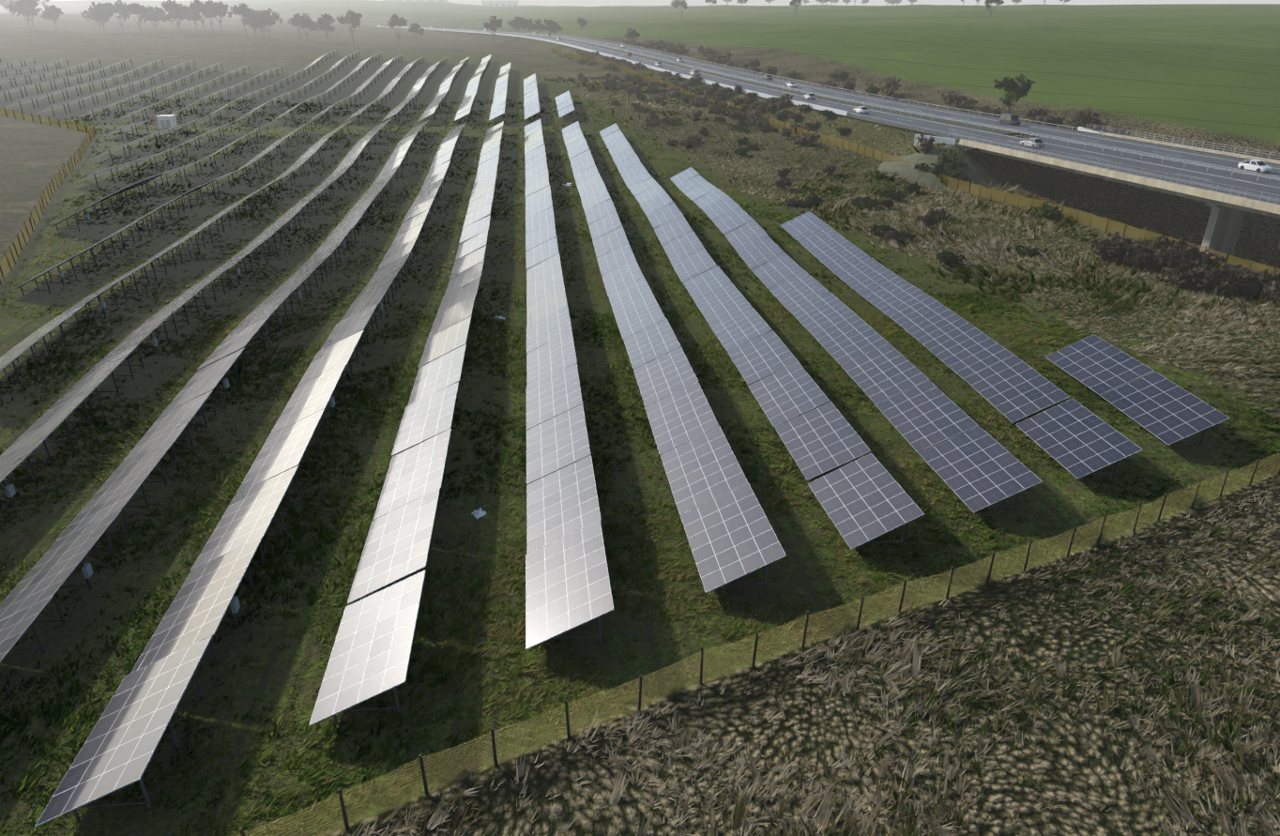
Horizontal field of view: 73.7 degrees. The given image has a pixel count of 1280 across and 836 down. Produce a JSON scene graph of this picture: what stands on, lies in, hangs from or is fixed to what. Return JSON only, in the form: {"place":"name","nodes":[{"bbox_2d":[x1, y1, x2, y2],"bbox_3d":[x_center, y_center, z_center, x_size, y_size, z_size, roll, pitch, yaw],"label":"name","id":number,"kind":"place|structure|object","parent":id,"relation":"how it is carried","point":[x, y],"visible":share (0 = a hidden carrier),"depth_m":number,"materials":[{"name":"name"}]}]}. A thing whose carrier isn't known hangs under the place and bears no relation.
{"place":"outdoors","nodes":[
{"label":"outdoors","id":0,"kind":"place"},
{"bbox_2d":[0,0,1279,835],"bbox_3d":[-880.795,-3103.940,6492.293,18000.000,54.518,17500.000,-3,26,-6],"label":"ground","id":1,"kind":"structure","parent":0,"point":[1199,76],"depth_m":64.81,"materials":[{"name":"green plant"}]},
{"bbox_2d":[0,107,96,285],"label":"fence","id":2,"kind":"object","parent":1,"relation":"on","point":[8,259],"visible":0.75,"depth_m":135.00,"materials":[{"name":"brown"}]},
{"bbox_2d":[155,114,177,129],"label":"transformer kiosk","id":3,"kind":"object","parent":1,"relation":"on","point":[168,121],"visible":0.88,"depth_m":200.32,"materials":[{"name":"white metal"}]},
{"bbox_2d":[382,0,518,6],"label":"sheds","id":4,"kind":"object","parent":1,"relation":"on","point":[502,3],"visible":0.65,"depth_m":2133.99,"materials":[{"name":"grey"}]},
{"bbox_2d":[471,182,570,518],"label":"sheets","id":5,"kind":"object","parent":1,"relation":"on","point":[480,512],"visible":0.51,"depth_m":51.13,"materials":[{"name":"white"}]},
{"bbox_2d":[0,48,1229,826],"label":"solar tables","id":6,"kind":"object","parent":1,"relation":"on","point":[732,533],"visible":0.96,"depth_m":61.47,"materials":[{"name":"glass"}]},
{"bbox_2d":[0,94,1279,835],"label":"lawn tufts","id":7,"kind":"object","parent":1,"relation":"on","point":[324,790],"visible":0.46,"depth_m":54.78,"materials":[{"name":"green plant"}]},
{"bbox_2d":[0,0,1279,301],"bbox_3d":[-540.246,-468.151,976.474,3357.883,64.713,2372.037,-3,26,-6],"label":"vegetation","id":8,"kind":"object","parent":1,"relation":"on","point":[1182,261],"visible":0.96,"depth_m":215.64,"materials":[{"name":"green plant"}]},
{"bbox_2d":[238,455,1279,835],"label":"fence posts","id":9,"kind":"object","parent":1,"relation":"on","point":[492,737],"visible":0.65,"depth_m":38.19,"materials":[{"name":"brown wood"}]},
{"bbox_2d":[329,71,1279,835],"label":"dry tufts","id":10,"kind":"object","parent":1,"relation":"on","point":[1217,745],"visible":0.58,"depth_m":38.65,"materials":[{"name":"plant"}]},
{"bbox_2d":[374,26,1279,204],"bbox_3d":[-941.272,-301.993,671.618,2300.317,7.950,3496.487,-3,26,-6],"label":"motorway","id":11,"kind":"structure","parent":1,"relation":"on","point":[841,107],"depth_m":173.72,"materials":[{"name":"grey asphalt"}]},
{"bbox_2d":[689,69,699,76],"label":"van","id":12,"kind":"object","parent":11,"relation":"on","point":[693,72],"visible":0.88,"depth_m":290.37,"materials":[{"name":"silver metal"}]},
{"bbox_2d":[762,75,772,79],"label":"car","id":13,"kind":"object","parent":11,"relation":"on","point":[767,77],"visible":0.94,"depth_m":279.17,"materials":[{"name":"grey metal"}]},
{"bbox_2d":[786,81,796,87],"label":"car","id":14,"kind":"object","parent":11,"relation":"on","point":[790,83],"visible":0.98,"depth_m":257.42,"materials":[{"name":"white metal"}]},
{"bbox_2d":[803,92,815,99],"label":"car","id":15,"kind":"object","parent":11,"relation":"on","point":[808,96],"visible":1,"depth_m":226.10,"materials":[{"name":"silver metal"}]},
{"bbox_2d":[853,106,868,113],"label":"car","id":16,"kind":"object","parent":11,"relation":"on","point":[860,109],"visible":1,"depth_m":197.25,"materials":[{"name":"white metal"}]},
{"bbox_2d":[508,31,1279,202],"bbox_3d":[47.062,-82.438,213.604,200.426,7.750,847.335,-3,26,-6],"label":"guard rails","id":17,"kind":"object","parent":11,"relation":"on","point":[1114,149],"visible":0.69,"depth_m":163.15,"materials":[{"name":"grey metal"}]},
{"bbox_2d":[999,113,1020,125],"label":"van","id":18,"kind":"object","parent":11,"relation":"on","point":[1011,119],"visible":1,"depth_m":177.96,"materials":[{"name":"grey metal"}]},
{"bbox_2d":[1020,137,1044,148],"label":"car","id":19,"kind":"object","parent":11,"relation":"on","point":[1034,142],"visible":1,"depth_m":148.39,"materials":[{"name":"silver metal"}]},
{"bbox_2d":[1237,159,1273,172],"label":"car","id":20,"kind":"object","parent":11,"relation":"on","point":[1258,166],"visible":0.98,"depth_m":126.60,"materials":[{"name":"white metal"}]},
{"bbox_2d":[552,48,1279,279],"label":"fence","id":21,"kind":"object","parent":1,"relation":"on","point":[1095,221],"visible":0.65,"depth_m":137.70,"materials":[{"name":"brown"}]},
{"bbox_2d":[877,144,1003,186],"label":"bridge embankment","id":22,"kind":"structure","parent":1,"relation":"on","point":[976,172],"depth_m":155.44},
{"bbox_2d":[914,123,1279,256],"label":"bridge","id":23,"kind":"structure","parent":1,"relation":"on","point":[1225,222],"depth_m":120.99,"materials":[{"name":"concrete"}]},
{"bbox_2d":[655,61,662,66],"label":"car","id":24,"kind":"object","parent":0,"point":[657,64],"visible":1,"depth_m":323.96,"materials":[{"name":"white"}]},
{"bbox_2d":[40,0,1279,6],"label":"sky","id":25,"kind":"structure","parent":0,"point":[551,3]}
]}

